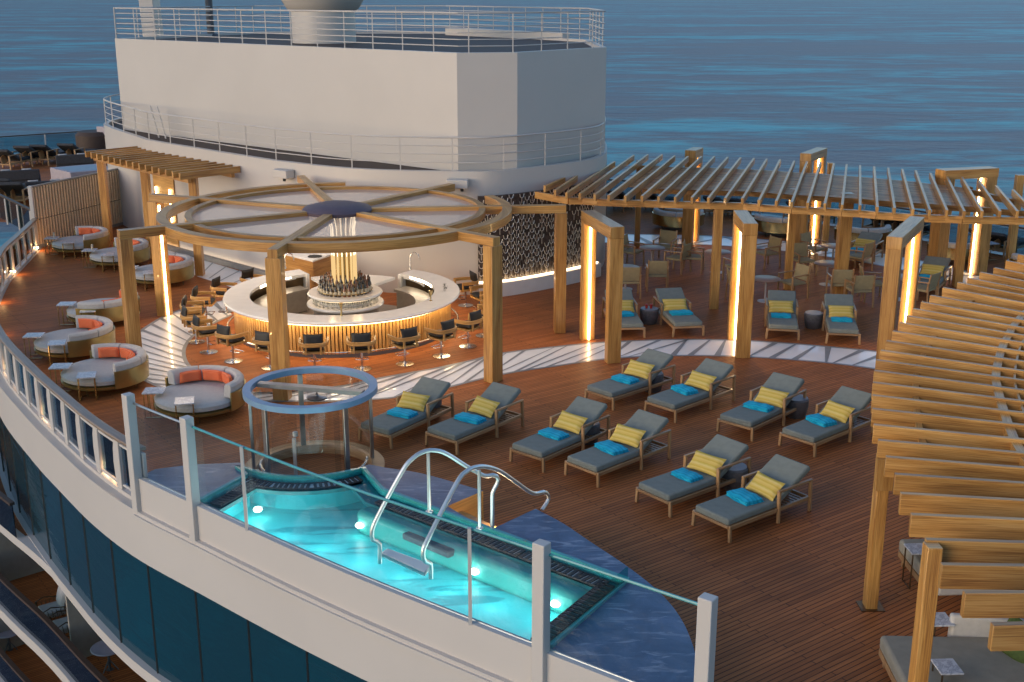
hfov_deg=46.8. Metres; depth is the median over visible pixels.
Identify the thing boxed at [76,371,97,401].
daybed side table
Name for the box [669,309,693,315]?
folded towel
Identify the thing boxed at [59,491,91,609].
window
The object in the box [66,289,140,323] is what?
round daybed
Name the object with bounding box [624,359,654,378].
lumbar pillow
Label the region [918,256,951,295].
sun lounger
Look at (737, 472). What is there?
drum table
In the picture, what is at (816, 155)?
timber frame
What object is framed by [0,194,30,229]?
glass railing
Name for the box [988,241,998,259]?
daybed side table
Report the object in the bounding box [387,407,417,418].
folded towel
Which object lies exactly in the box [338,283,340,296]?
liquor bottle
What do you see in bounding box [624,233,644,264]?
dining chair
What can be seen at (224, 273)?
path
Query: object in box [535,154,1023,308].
long pergola
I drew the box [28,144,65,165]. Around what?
sun lounger
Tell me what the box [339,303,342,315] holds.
gold beer tap
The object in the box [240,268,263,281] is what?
bar stool
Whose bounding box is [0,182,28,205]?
sun lounger
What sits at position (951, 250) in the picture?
round daybed
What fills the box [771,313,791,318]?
folded towel
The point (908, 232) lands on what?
timber frame
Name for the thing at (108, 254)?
daybed side table
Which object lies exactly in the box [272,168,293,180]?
floodlight
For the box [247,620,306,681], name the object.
window
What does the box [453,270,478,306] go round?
bar stool
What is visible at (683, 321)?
sun lounger
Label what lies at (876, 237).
sun lounger
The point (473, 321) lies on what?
bar stool
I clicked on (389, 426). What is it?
sun lounger
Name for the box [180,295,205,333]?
bar stool
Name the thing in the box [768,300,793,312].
lumbar pillow
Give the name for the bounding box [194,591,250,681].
window
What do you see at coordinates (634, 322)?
sun lounger
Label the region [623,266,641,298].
dining chair
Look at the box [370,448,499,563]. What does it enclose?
pool handrail
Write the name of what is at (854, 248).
folded towel
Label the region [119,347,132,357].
coral pillow
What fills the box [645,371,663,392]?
drum table
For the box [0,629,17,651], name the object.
balcony table
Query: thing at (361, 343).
bar stool
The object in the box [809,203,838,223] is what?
sun lounger
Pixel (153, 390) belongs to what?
daybed side table
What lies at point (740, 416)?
sun lounger
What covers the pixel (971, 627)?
cream cushion
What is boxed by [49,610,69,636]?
balcony armchair
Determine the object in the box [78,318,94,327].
coral pillow
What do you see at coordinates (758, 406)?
folded towel
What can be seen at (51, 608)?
balcony armchair
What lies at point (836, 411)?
lumbar pillow
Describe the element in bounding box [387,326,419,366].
bar stool
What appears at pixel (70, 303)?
daybed side table
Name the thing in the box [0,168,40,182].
dark sofa
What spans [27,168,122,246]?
slat screen
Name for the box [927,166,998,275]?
timber frame
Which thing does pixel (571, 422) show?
lumbar pillow
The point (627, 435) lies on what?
lumbar pillow
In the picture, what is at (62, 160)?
dark sofa
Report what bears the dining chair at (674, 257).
on the deck
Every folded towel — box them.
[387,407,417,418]
[454,412,486,424]
[538,427,569,440]
[593,440,628,455]
[611,373,639,384]
[622,311,633,316]
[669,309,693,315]
[670,468,703,482]
[671,384,698,395]
[725,487,763,505]
[742,400,774,412]
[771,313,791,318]
[804,413,836,427]
[830,317,852,321]
[850,247,863,251]
[919,274,929,278]
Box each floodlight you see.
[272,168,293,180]
[446,178,468,191]
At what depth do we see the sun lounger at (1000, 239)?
42.23 m
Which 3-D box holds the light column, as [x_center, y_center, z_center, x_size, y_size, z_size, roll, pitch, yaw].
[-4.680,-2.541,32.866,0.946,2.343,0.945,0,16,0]
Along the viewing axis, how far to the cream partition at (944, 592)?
17.68 m
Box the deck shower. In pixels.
[242,366,384,474]
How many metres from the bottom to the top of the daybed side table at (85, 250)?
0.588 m
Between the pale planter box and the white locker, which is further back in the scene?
the white locker
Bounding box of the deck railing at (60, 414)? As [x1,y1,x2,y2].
[0,217,147,499]
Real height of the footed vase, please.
0.280 m
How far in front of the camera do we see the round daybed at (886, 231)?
43.20 m
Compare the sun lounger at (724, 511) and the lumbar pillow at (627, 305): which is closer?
the sun lounger at (724, 511)
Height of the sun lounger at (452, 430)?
0.868 m
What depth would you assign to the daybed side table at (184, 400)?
25.43 m
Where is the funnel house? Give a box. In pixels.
[104,28,606,294]
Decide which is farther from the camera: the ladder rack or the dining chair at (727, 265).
the ladder rack
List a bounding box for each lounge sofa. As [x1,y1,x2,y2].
[879,636,1023,681]
[898,539,923,581]
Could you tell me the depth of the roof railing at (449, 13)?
41.48 m
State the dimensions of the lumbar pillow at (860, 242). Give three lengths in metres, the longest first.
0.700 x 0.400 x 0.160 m
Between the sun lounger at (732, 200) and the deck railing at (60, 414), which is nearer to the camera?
the deck railing at (60, 414)
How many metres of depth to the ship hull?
22.33 m
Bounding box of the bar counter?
[223,269,459,357]
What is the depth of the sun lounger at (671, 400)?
26.59 m
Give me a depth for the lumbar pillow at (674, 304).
33.40 m
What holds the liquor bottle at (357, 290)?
on the bottle island
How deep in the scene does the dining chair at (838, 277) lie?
35.86 m
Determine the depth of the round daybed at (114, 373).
27.74 m
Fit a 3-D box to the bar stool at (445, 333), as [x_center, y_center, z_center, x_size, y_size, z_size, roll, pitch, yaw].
[-1.787,-0.085,30.418,0.655,1.018,0.734,14,22,40]
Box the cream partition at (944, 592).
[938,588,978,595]
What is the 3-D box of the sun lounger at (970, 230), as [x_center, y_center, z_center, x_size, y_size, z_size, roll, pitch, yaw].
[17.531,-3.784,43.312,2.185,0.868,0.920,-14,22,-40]
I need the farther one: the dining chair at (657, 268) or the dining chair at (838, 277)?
the dining chair at (657, 268)
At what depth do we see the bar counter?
31.43 m
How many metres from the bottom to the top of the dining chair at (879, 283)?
1.030 m
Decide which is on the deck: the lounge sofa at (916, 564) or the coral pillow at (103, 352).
the lounge sofa at (916, 564)
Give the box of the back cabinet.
[283,253,334,288]
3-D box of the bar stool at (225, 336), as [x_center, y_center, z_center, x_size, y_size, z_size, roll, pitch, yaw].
[-7.128,0.042,29.986,0.734,1.018,0.655,11,20,34]
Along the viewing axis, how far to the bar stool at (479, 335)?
32.45 m
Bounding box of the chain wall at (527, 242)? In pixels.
[478,182,600,296]
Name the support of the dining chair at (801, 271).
on the deck
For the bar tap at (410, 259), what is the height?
0.548 m
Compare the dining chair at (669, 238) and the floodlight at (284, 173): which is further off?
the dining chair at (669, 238)
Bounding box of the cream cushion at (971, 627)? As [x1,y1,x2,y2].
[947,613,1023,636]
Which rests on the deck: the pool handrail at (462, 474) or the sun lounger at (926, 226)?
the sun lounger at (926, 226)
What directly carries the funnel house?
on the deck
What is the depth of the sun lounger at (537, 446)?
23.91 m
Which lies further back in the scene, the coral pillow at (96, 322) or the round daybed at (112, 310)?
the round daybed at (112, 310)
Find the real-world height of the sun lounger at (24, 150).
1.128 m
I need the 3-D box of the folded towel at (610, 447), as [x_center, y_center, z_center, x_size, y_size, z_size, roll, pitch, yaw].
[1.947,2.079,23.231,0.451,0.098,0.620,-11,20,-34]
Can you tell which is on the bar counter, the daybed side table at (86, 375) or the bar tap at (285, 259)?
the bar tap at (285, 259)
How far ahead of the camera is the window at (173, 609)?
21.70 m
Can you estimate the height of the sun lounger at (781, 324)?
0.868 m
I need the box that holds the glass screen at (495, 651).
[121,392,717,681]
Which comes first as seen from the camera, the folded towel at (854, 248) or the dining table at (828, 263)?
the dining table at (828, 263)
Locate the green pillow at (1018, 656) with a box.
[1002,618,1023,663]
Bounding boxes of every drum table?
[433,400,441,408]
[585,422,599,444]
[640,306,658,324]
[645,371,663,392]
[721,463,747,490]
[786,394,808,418]
[804,310,822,328]
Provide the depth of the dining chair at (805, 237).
41.17 m
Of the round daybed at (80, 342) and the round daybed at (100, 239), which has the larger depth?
the round daybed at (100, 239)
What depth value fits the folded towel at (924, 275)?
37.15 m
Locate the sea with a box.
[0,0,1023,254]
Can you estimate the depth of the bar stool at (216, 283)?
34.65 m
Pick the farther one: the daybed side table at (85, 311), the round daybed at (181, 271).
the round daybed at (181, 271)
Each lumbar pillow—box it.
[396,391,429,411]
[468,395,499,417]
[553,410,587,433]
[609,423,645,447]
[622,300,634,311]
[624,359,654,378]
[662,298,687,310]
[685,370,716,390]
[687,450,726,476]
[746,471,784,501]
[754,386,788,407]
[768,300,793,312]
[820,400,854,422]
[828,305,853,317]
[853,238,874,246]
[920,263,944,275]
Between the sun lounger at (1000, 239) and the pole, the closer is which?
the sun lounger at (1000, 239)
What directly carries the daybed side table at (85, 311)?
on the deck
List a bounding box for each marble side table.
[902,543,922,588]
[931,658,963,681]
[933,612,954,636]
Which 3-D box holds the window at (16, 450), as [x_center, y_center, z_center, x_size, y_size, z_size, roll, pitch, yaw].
[-11.802,3.307,28.535,0.082,2.420,1.523,-11,20,-33]
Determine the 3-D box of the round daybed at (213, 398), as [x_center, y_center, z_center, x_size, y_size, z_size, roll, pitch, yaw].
[-6.978,1.190,26.500,2.079,0.792,2.020,10,19,31]
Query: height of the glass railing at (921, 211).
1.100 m
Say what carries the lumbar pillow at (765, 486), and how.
on the sun lounger at (724, 511)
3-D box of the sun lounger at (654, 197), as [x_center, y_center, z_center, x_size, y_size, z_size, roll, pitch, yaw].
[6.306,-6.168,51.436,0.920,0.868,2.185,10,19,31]
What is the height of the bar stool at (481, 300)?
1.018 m
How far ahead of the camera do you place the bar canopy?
29.61 m
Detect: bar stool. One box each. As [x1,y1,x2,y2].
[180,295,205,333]
[180,304,206,343]
[190,285,216,321]
[191,314,217,354]
[210,276,236,312]
[215,324,248,363]
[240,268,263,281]
[252,330,270,370]
[298,334,328,365]
[346,332,375,371]
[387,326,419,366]
[424,318,456,358]
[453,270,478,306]
[454,309,482,348]
[469,285,482,310]
[473,304,483,337]
[479,294,482,310]
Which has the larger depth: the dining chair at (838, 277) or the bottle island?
the dining chair at (838, 277)
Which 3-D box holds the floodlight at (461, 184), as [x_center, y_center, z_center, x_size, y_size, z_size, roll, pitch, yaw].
[-1.640,-4.703,35.711,0.640,0.350,0.360,1,16,3]
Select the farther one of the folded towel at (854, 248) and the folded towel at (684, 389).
the folded towel at (854, 248)
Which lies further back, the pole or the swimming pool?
the pole
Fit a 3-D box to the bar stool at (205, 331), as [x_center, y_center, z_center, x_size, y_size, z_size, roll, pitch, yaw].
[-7.969,-0.187,30.765,0.655,1.018,0.734,-9,19,-28]
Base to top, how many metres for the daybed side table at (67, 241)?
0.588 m
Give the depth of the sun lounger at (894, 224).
45.56 m
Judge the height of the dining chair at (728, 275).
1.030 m
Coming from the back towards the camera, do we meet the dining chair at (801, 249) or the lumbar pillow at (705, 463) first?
the dining chair at (801, 249)
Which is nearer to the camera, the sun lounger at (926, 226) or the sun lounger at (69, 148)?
the sun lounger at (926, 226)
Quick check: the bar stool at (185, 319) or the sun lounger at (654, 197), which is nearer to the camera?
the bar stool at (185, 319)
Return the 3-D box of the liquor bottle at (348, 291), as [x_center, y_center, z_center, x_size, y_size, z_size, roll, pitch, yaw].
[-4.476,-1.391,32.504,0.089,0.360,0.094,-5,17,-16]
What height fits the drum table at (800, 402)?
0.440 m
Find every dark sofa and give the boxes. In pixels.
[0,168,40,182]
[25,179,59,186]
[55,153,93,166]
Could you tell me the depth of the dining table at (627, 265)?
37.54 m
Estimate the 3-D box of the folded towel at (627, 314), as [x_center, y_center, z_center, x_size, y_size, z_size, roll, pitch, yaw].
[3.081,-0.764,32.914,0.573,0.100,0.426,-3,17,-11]
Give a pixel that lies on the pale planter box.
(63, 172)
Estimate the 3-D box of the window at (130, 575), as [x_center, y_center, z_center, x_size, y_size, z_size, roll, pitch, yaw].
[-7.238,5.013,22.723,0.083,2.420,1.523,-15,22,-42]
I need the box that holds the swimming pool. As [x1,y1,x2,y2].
[200,465,629,647]
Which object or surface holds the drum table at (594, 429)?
on the deck
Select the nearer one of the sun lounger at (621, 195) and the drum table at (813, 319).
the drum table at (813, 319)
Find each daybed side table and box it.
[22,332,44,358]
[44,236,59,254]
[47,339,67,365]
[48,363,72,391]
[56,301,76,324]
[61,240,75,257]
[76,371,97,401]
[79,310,95,314]
[81,248,97,267]
[101,252,115,271]
[142,387,166,417]
[143,270,152,291]
[174,396,195,429]
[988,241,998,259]
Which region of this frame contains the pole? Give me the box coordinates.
[205,0,217,35]
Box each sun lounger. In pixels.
[0,149,37,169]
[0,178,24,195]
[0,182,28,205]
[12,145,53,166]
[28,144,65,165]
[56,143,97,154]
[358,376,453,448]
[425,382,523,454]
[509,396,609,472]
[564,409,671,487]
[584,348,675,410]
[601,289,645,337]
[606,191,634,211]
[635,434,751,517]
[641,192,673,210]
[644,358,735,422]
[653,287,704,336]
[691,454,812,542]
[702,196,728,214]
[716,372,806,441]
[723,198,763,217]
[764,290,799,340]
[778,386,872,457]
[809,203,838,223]
[821,294,860,344]
[849,231,883,265]
[861,218,890,227]
[880,220,926,231]
[899,222,930,235]
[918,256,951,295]
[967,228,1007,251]
[989,232,1023,257]
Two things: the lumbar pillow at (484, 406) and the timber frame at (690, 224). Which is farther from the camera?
the timber frame at (690, 224)
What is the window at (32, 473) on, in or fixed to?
in the ship hull
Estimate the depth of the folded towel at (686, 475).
21.83 m
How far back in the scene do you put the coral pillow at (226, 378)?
26.65 m
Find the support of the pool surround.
on the deck
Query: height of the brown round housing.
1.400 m
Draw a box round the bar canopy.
[116,175,566,400]
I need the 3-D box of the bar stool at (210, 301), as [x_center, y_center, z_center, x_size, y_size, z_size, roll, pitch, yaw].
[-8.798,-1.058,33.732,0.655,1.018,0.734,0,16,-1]
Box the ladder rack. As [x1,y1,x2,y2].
[150,106,166,138]
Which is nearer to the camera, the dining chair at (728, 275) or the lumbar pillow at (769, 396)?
the lumbar pillow at (769, 396)
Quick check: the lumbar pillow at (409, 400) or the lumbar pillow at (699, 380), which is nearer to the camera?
the lumbar pillow at (409, 400)
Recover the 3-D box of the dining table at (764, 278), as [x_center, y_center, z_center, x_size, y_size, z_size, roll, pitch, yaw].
[7.703,-1.557,35.974,0.882,0.724,0.882,0,16,0]
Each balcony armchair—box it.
[35,586,66,619]
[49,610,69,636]
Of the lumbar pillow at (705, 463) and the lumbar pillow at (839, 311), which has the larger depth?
the lumbar pillow at (839, 311)
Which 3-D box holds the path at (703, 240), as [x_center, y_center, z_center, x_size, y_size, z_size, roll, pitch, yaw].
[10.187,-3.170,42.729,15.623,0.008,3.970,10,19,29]
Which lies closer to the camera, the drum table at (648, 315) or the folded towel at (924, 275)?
the drum table at (648, 315)
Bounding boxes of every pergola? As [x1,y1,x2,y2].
[85,146,239,275]
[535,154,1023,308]
[856,254,1023,681]
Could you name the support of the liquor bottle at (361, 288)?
on the bottle island
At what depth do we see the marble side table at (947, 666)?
15.34 m
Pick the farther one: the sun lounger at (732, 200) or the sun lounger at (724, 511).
the sun lounger at (732, 200)
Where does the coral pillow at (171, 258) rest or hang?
on the round daybed at (181, 271)
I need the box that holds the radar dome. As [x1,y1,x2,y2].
[281,0,362,43]
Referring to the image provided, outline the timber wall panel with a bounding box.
[153,175,178,246]
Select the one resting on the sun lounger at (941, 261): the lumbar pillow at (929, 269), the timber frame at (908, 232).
the lumbar pillow at (929, 269)
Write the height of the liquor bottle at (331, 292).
0.320 m
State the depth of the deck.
24.57 m
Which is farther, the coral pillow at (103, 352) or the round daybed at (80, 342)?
the round daybed at (80, 342)
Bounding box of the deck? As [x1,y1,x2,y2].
[0,159,1023,681]
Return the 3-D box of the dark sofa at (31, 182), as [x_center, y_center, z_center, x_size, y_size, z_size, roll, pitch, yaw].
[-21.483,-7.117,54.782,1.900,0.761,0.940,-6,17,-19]
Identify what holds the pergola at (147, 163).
on the deck
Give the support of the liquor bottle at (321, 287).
on the bottle island
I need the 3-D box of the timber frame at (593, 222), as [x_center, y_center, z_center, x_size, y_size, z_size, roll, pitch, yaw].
[2.294,-1.441,30.636,0.366,3.510,2.422,-4,17,-13]
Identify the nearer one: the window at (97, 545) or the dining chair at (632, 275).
the window at (97, 545)
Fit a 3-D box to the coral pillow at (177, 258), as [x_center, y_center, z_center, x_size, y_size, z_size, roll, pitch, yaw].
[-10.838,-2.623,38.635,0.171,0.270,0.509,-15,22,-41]
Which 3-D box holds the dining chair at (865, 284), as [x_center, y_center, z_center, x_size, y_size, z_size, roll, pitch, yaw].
[10.405,-1.560,35.448,0.702,1.030,0.723,-2,16,-6]
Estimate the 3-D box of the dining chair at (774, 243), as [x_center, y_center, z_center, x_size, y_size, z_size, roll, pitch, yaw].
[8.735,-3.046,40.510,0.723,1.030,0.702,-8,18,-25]
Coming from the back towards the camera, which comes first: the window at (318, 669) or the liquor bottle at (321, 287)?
the liquor bottle at (321, 287)
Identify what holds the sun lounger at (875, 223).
on the deck
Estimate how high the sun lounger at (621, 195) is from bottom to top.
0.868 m
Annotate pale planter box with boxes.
[50,164,107,179]
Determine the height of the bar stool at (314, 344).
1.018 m
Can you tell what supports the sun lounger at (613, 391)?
on the deck
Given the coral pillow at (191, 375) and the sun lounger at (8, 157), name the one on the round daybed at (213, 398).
the coral pillow at (191, 375)
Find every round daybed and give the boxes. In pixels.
[34,315,115,361]
[52,226,109,255]
[61,343,148,396]
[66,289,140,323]
[89,237,149,268]
[135,253,193,287]
[154,365,245,423]
[652,208,704,229]
[753,213,787,235]
[834,224,891,247]
[926,242,969,260]
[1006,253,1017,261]
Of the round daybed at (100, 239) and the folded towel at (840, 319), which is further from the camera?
the round daybed at (100, 239)
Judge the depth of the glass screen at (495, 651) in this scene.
17.37 m
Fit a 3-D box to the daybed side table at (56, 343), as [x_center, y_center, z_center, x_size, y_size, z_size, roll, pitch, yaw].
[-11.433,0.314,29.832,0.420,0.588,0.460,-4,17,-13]
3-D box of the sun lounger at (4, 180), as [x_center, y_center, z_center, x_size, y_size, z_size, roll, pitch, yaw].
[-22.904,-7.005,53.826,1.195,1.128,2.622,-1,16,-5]
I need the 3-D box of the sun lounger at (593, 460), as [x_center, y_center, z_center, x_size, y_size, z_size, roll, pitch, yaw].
[2.102,2.076,23.345,2.185,0.868,0.920,-15,22,-41]
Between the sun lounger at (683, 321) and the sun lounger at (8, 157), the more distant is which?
the sun lounger at (8, 157)
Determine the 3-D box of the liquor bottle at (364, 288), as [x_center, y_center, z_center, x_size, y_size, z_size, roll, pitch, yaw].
[-4.074,-1.500,32.805,0.094,0.400,0.089,9,19,29]
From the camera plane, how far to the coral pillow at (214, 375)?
26.96 m
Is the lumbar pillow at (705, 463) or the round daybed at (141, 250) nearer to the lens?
the lumbar pillow at (705, 463)
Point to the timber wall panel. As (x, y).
(163, 185)
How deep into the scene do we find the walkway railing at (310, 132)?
37.36 m
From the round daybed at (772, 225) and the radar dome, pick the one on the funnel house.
the radar dome
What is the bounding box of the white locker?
[96,126,104,134]
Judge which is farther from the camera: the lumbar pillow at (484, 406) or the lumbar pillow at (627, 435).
the lumbar pillow at (484, 406)
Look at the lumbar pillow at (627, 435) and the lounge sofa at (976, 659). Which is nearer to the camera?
the lounge sofa at (976, 659)
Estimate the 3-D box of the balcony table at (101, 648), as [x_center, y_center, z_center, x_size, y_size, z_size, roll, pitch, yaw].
[-9.234,7.280,27.122,0.760,0.628,0.760,0,16,0]
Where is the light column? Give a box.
[331,252,356,288]
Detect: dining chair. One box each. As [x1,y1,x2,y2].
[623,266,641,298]
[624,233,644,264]
[645,260,668,291]
[653,229,677,262]
[664,242,692,274]
[682,239,704,273]
[722,257,730,279]
[725,266,729,303]
[756,235,782,269]
[777,262,810,298]
[793,241,817,275]
[799,231,827,264]
[825,269,854,294]
[843,274,875,307]
[850,241,875,270]
[857,263,882,300]
[916,271,941,301]
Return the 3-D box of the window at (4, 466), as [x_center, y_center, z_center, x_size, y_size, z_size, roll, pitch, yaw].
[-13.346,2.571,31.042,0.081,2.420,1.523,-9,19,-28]
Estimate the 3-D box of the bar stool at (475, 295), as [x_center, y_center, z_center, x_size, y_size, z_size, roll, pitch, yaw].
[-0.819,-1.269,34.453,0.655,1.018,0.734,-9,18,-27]
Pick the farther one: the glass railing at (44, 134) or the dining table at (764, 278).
the glass railing at (44, 134)
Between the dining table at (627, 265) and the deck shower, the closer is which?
the deck shower
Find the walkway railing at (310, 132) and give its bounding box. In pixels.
[103,94,605,170]
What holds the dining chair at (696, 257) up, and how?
on the deck
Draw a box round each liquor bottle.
[320,280,323,294]
[330,285,332,296]
[332,278,334,292]
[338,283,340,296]
[347,284,350,296]
[356,281,359,295]
[360,281,362,294]
[363,280,366,293]
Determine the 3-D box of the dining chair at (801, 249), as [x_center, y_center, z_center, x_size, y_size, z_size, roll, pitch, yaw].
[9.689,-2.726,39.420,0.702,1.030,0.723,-5,17,-16]
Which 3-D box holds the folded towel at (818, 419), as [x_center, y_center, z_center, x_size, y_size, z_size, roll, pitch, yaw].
[6.451,1.638,24.701,0.429,0.120,0.579,-10,19,-29]
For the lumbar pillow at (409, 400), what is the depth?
25.45 m
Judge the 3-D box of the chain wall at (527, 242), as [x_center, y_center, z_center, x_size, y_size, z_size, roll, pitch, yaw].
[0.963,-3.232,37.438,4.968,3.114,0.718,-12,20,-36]
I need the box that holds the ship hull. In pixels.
[0,247,512,681]
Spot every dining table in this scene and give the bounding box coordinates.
[623,264,638,288]
[639,245,664,268]
[705,249,730,273]
[755,275,780,302]
[814,260,833,285]
[820,243,835,267]
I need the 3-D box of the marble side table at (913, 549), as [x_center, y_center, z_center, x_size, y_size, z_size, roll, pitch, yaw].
[6.369,3.559,18.699,0.300,0.628,0.360,-1,16,-3]
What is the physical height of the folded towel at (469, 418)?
0.106 m
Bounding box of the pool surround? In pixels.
[142,463,694,681]
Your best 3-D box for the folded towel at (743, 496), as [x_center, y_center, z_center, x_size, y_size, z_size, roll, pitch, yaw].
[4.114,2.744,20.954,0.447,0.106,0.566,-9,19,-29]
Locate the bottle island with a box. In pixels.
[307,284,383,314]
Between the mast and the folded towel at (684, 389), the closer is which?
the folded towel at (684, 389)
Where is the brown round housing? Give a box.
[75,129,105,149]
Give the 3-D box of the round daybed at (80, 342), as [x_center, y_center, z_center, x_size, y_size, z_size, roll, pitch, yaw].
[-11.337,-0.049,30.720,2.020,0.792,2.079,-4,17,-13]
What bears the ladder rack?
on the funnel house
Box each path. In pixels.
[141,300,875,401]
[168,250,255,286]
[605,234,978,282]
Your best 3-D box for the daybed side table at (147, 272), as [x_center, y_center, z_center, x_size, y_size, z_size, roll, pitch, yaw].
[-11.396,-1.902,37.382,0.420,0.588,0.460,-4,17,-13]
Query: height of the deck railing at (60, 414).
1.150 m
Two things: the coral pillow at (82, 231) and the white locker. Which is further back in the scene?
the white locker
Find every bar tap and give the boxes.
[284,253,293,268]
[409,252,419,269]
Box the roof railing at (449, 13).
[113,5,605,52]
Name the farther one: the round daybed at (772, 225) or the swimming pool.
the round daybed at (772, 225)
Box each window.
[0,417,18,508]
[0,419,8,484]
[9,432,32,532]
[22,449,49,556]
[39,469,69,582]
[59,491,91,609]
[82,515,119,639]
[110,540,156,671]
[146,564,201,681]
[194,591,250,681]
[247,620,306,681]
[306,651,366,681]
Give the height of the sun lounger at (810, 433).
0.868 m
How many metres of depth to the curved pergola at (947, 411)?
17.55 m
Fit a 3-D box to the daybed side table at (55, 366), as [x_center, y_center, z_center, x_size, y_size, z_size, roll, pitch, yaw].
[-10.631,0.861,27.971,0.460,0.588,0.420,-1,16,-4]
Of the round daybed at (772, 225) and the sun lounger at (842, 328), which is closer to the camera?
the sun lounger at (842, 328)
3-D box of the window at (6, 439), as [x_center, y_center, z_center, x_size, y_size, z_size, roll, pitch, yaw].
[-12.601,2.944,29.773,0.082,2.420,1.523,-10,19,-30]
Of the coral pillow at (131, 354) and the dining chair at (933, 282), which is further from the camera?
the dining chair at (933, 282)
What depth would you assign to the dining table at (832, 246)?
40.52 m
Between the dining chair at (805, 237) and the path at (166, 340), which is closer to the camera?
the path at (166, 340)
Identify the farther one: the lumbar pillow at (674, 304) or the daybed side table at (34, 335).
the lumbar pillow at (674, 304)
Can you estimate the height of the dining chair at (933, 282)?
1.030 m
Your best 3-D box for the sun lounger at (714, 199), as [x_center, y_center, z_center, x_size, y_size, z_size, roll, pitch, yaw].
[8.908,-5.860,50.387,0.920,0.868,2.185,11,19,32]
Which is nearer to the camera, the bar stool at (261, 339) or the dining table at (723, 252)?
the bar stool at (261, 339)
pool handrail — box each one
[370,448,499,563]
[421,464,550,578]
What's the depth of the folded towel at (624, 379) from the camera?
27.26 m
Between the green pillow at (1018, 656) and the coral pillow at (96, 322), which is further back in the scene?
the coral pillow at (96, 322)
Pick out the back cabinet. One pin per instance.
(314, 264)
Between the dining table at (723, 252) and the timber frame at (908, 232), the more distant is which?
the dining table at (723, 252)
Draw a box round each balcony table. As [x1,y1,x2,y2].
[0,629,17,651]
[90,640,118,673]
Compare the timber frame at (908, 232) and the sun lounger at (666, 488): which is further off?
the timber frame at (908, 232)
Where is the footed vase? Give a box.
[428,290,432,300]
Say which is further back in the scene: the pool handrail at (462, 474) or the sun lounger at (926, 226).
the sun lounger at (926, 226)
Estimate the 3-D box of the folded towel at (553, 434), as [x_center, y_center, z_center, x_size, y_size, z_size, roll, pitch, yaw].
[0.841,1.868,23.962,0.580,0.090,0.403,15,22,41]
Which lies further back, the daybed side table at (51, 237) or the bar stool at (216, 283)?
the daybed side table at (51, 237)
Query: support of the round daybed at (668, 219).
on the deck
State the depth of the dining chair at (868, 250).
39.73 m
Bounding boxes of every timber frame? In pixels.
[579,210,624,363]
[681,147,702,244]
[727,210,757,357]
[795,147,826,243]
[875,216,924,362]
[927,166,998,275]
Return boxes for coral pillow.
[78,228,92,234]
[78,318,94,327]
[94,320,102,326]
[98,347,119,357]
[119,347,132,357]
[126,351,134,359]
[168,255,174,262]
[174,256,182,262]
[180,370,201,383]
[202,369,222,381]
[222,372,232,383]
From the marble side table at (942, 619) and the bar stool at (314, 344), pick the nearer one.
the marble side table at (942, 619)
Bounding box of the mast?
[139,0,163,36]
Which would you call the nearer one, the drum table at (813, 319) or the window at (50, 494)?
the window at (50, 494)
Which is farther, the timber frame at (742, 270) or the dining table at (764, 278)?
the dining table at (764, 278)
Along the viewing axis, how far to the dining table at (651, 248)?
40.20 m
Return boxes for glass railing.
[0,131,77,144]
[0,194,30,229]
[607,179,1023,252]

